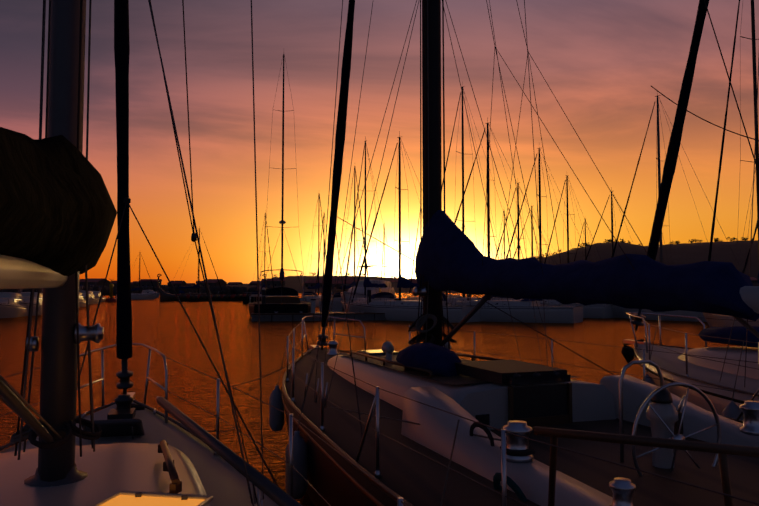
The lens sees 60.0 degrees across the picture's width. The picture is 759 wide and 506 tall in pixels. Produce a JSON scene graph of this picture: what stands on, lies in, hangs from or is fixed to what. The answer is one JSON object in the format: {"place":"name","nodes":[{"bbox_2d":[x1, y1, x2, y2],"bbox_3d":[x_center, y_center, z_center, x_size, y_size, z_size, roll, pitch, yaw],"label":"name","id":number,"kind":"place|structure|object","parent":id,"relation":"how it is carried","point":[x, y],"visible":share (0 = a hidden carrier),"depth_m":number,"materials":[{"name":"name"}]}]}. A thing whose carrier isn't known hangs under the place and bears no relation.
{"place":"outdoors","nodes":[
{"label":"outdoors","id":0,"kind":"place"},
{"bbox_2d":[0,293,737,505],"bbox_3d":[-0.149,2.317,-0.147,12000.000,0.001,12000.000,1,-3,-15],"label":"sea water","id":1,"kind":"structure","parent":0,"point":[165,328],"depth_m":25.00,"materials":[{"name":"orange liquid"}]},
{"bbox_2d":[0,289,27,317],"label":"motorboat","id":2,"kind":"object","parent":1,"relation":"on","point":[10,307],"visible":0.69,"depth_m":52.38,"materials":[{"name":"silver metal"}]},
{"bbox_2d":[15,288,42,315],"bbox_3d":[-30.537,3.691,57.129,2.748,4.380,7.554,1,-3,-15],"label":"motorboat","id":3,"kind":"object","parent":1,"relation":"on","point":[26,297],"visible":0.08,"depth_m":56.30,"materials":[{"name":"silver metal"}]},
{"bbox_2d":[79,285,85,306],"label":"motorboat","id":4,"kind":"object","parent":1,"relation":"on","point":[82,302],"visible":0.17,"depth_m":81.98,"materials":[{"name":"silver metal"}]},
{"bbox_2d":[79,284,98,304],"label":"motorboat","id":5,"kind":"object","parent":1,"relation":"on","point":[92,299],"visible":0.27,"depth_m":95.75,"materials":[{"name":"silver metal"}]},
{"bbox_2d":[89,286,105,301],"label":"motorboat","id":6,"kind":"object","parent":1,"relation":"on","point":[97,294],"visible":0.29,"depth_m":112.00,"materials":[{"name":"silver metal"}]},
{"bbox_2d":[105,279,116,301],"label":"channel marker","id":7,"kind":"object","parent":1,"relation":"in","point":[111,298],"visible":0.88,"depth_m":113.43,"materials":[{"name":"red paint"}]},
{"bbox_2d":[0,285,272,294],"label":"breakwater rocks","id":8,"kind":"object","parent":1,"relation":"in","point":[225,290],"visible":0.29,"depth_m":241.14,"materials":[{"name":"black stone"}]},
{"bbox_2d":[116,252,156,299],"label":"sailboat","id":9,"kind":"object","parent":1,"relation":"on","point":[137,296],"visible":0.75,"depth_m":136.70,"materials":[{"name":"grey metal"}]},
{"bbox_2d":[141,286,159,297],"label":"motorboat","id":10,"kind":"object","parent":1,"relation":"on","point":[148,292],"visible":0.4,"depth_m":161.29,"materials":[{"name":"silver metal"}]},
{"bbox_2d":[167,226,222,294],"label":"sailboat","id":11,"kind":"object","parent":1,"relation":"on","point":[194,286],"visible":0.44,"depth_m":125.30,"materials":[{"name":"grey"}]},
{"bbox_2d":[0,0,406,505],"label":"sailboat","id":12,"kind":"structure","parent":1,"relation":"on","point":[58,212],"depth_m":3.62,"materials":[{"name":"metal"}]},
{"bbox_2d":[157,274,266,300],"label":"longship replica","id":13,"kind":"object","parent":1,"relation":"on","point":[165,296],"visible":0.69,"depth_m":121.37,"materials":[{"name":"brown"}]},
{"bbox_2d":[242,213,273,303],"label":"sailboat","id":14,"kind":"object","parent":1,"relation":"on","point":[245,299],"visible":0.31,"depth_m":103.66,"materials":[{"name":"white"}]},
{"bbox_2d":[248,54,312,319],"bbox_3d":[-8.497,-6.100,56.009,5.617,23.813,15.773,1,-3,-15],"label":"sailboat","id":15,"kind":"object","parent":1,"relation":"on","point":[281,299],"visible":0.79,"depth_m":51.97,"materials":[{"name":"black"}]},
{"bbox_2d":[297,194,332,306],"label":"sailboat","id":16,"kind":"object","parent":1,"relation":"on","point":[308,297],"visible":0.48,"depth_m":87.19,"materials":[{"name":"grey metal"}]},
{"bbox_2d":[315,213,336,299],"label":"sailboat","id":17,"kind":"object","parent":1,"relation":"on","point":[323,258],"visible":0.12,"depth_m":96.84,"materials":[{"name":"grey metal"}]},
{"bbox_2d":[319,166,368,311],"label":"sailboat","id":18,"kind":"object","parent":1,"relation":"on","point":[337,305],"visible":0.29,"depth_m":69.55,"materials":[{"name":"grey metal"}]},
{"bbox_2d":[251,288,470,320],"bbox_3d":[-0.583,4.266,49.026,17.640,3.400,2.816,1,-3,-10],"label":"dock","id":19,"kind":"object","parent":1,"relation":"on","point":[358,315],"visible":0.44,"depth_m":47.25,"materials":[{"name":"concrete"}]},
{"bbox_2d":[341,136,398,311],"bbox_3d":[-1.043,-2.444,60.041,3.901,16.947,11.632,2,-4,-29],"label":"sailboat","id":20,"kind":"object","parent":1,"relation":"on","point":[376,296],"visible":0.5,"depth_m":60.20,"materials":[{"name":"grey metal"}]},
{"bbox_2d":[340,265,406,301],"bbox_3d":[-1.056,3.013,66.280,4.341,6.720,12.016,-1,-3,22],"label":"motorboat","id":21,"kind":"object","parent":1,"relation":"on","point":[360,290],"visible":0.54,"depth_m":64.62,"materials":[{"name":"silver metal"}]},
{"bbox_2d":[378,227,395,297],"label":"sailboat","id":22,"kind":"object","parent":1,"relation":"on","point":[383,234],"visible":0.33,"depth_m":110.52,"materials":[{"name":"grey metal"}]},
{"bbox_2d":[348,131,480,322],"bbox_3d":[1.960,-1.918,49.049,11.126,14.713,3.732,-2,-4,36],"label":"sailboat","id":23,"kind":"object","parent":1,"relation":"on","point":[400,310],"visible":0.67,"depth_m":48.16,"materials":[{"name":"grey metal"}]},
{"bbox_2d":[407,213,445,299],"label":"sailboat","id":24,"kind":"object","parent":1,"relation":"on","point":[411,298],"visible":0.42,"depth_m":79.19,"materials":[{"name":"grey metal"}]},
{"bbox_2d":[442,216,465,297],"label":"sailboat","id":25,"kind":"object","parent":1,"relation":"on","point":[453,292],"visible":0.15,"depth_m":99.85,"materials":[{"name":"grey metal"}]},
{"bbox_2d":[416,86,547,304],"bbox_3d":[7.591,-4.551,55.849,4.576,20.702,13.649,2,-4,-39],"label":"sailboat","id":26,"kind":"object","parent":1,"relation":"on","point":[451,301],"visible":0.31,"depth_m":56.35,"materials":[{"name":"grey metal"}]},
{"bbox_2d":[232,0,758,505],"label":"sailboat","id":27,"kind":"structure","parent":1,"relation":"on","point":[432,420],"depth_m":5.79,"materials":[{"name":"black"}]},
{"bbox_2d":[493,209,510,297],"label":"sailboat","id":28,"kind":"object","parent":1,"relation":"on","point":[504,240],"visible":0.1,"depth_m":84.05,"materials":[{"name":"grey metal"}]},
{"bbox_2d":[445,117,582,322],"bbox_3d":[8.499,-2.370,47.914,11.630,15.493,3.901,-2,-4,29],"label":"sailboat","id":29,"kind":"object","parent":1,"relation":"on","point":[522,310],"visible":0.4,"depth_m":45.55,"materials":[{"name":"grey metal"}]},
{"bbox_2d":[495,183,554,299],"bbox_3d":[13.494,-0.515,61.663,3.395,13.269,10.117,3,-4,-43],"label":"sailboat","id":30,"kind":"object","parent":1,"relation":"on","point":[518,250],"visible":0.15,"depth_m":62.14,"materials":[{"name":"grey metal"}]},
{"bbox_2d":[511,206,551,298],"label":"sailboat","id":31,"kind":"object","parent":1,"relation":"on","point":[531,234],"visible":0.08,"depth_m":79.96,"materials":[{"name":"grey metal"}]},
{"bbox_2d":[495,148,613,318],"bbox_3d":[14.125,-1.850,55.667,11.126,15.289,3.732,-3,-4,41],"label":"sailboat","id":32,"kind":"object","parent":1,"relation":"on","point":[605,311],"visible":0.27,"depth_m":53.62,"materials":[{"name":"grey metal"}]},
{"bbox_2d":[544,175,600,263],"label":"sailboat","id":33,"kind":"object","parent":1,"relation":"on","point":[567,214],"visible":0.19,"depth_m":65.99,"materials":[{"name":"grey metal"}]},
{"bbox_2d":[574,219,596,260],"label":"sailboat","id":34,"kind":"object","parent":1,"relation":"on","point":[585,241],"visible":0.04,"depth_m":91.76,"materials":[{"name":"grey metal"}]},
{"bbox_2d":[585,187,646,259],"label":"sailboat","id":35,"kind":"object","parent":1,"relation":"on","point":[612,207],"visible":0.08,"depth_m":69.89,"materials":[{"name":"grey metal"}]},
{"bbox_2d":[606,92,742,321],"bbox_3d":[21.724,-3.544,49.444,4.070,18.002,12.135,3,-4,-43],"label":"sailboat","id":36,"kind":"object","parent":1,"relation":"on","point":[619,312],"visible":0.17,"depth_m":49.68,"materials":[{"name":"grey metal"}]},
{"bbox_2d":[621,0,758,423],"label":"sailboat","id":37,"kind":"object","parent":1,"relation":"on","point":[726,374],"visible":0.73,"depth_m":10.36,"materials":[{"name":"metal"}]},
{"bbox_2d":[702,0,758,326],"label":"sailboat","id":38,"kind":"object","parent":1,"relation":"on","point":[716,321],"visible":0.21,"depth_m":36.17,"materials":[{"name":"grey metal"}]},
{"bbox_2d":[742,225,757,272],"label":"sailboat","id":39,"kind":"object","parent":1,"relation":"on","point":[743,271],"visible":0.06,"depth_m":54.18,"materials":[{"name":"grey metal"}]},
{"bbox_2d":[0,0,758,284],"label":"sky","id":40,"kind":"structure","parent":0,"point":[601,60],"materials":[{"name":"orange"}]},
{"bbox_2d":[161,240,758,292],"bbox_3d":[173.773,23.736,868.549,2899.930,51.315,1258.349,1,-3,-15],"label":"hills","id":41,"kind":"structure","parent":0,"point":[684,253],"depth_m":463.44,"materials":[{"name":"black"}]},
{"bbox_2d":[79,277,757,288],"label":"harbour buildings","id":42,"kind":"structure","parent":41,"relation":"on","point":[147,282],"depth_m":394.49,"materials":[{"name":"black paint"}]},
{"bbox_2d":[273,236,754,277],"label":"ridge trees","id":43,"kind":"object","parent":41,"relation":"on","point":[677,242],"visible":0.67,"depth_m":636.61,"materials":[{"name":"green plant"}]}
]}

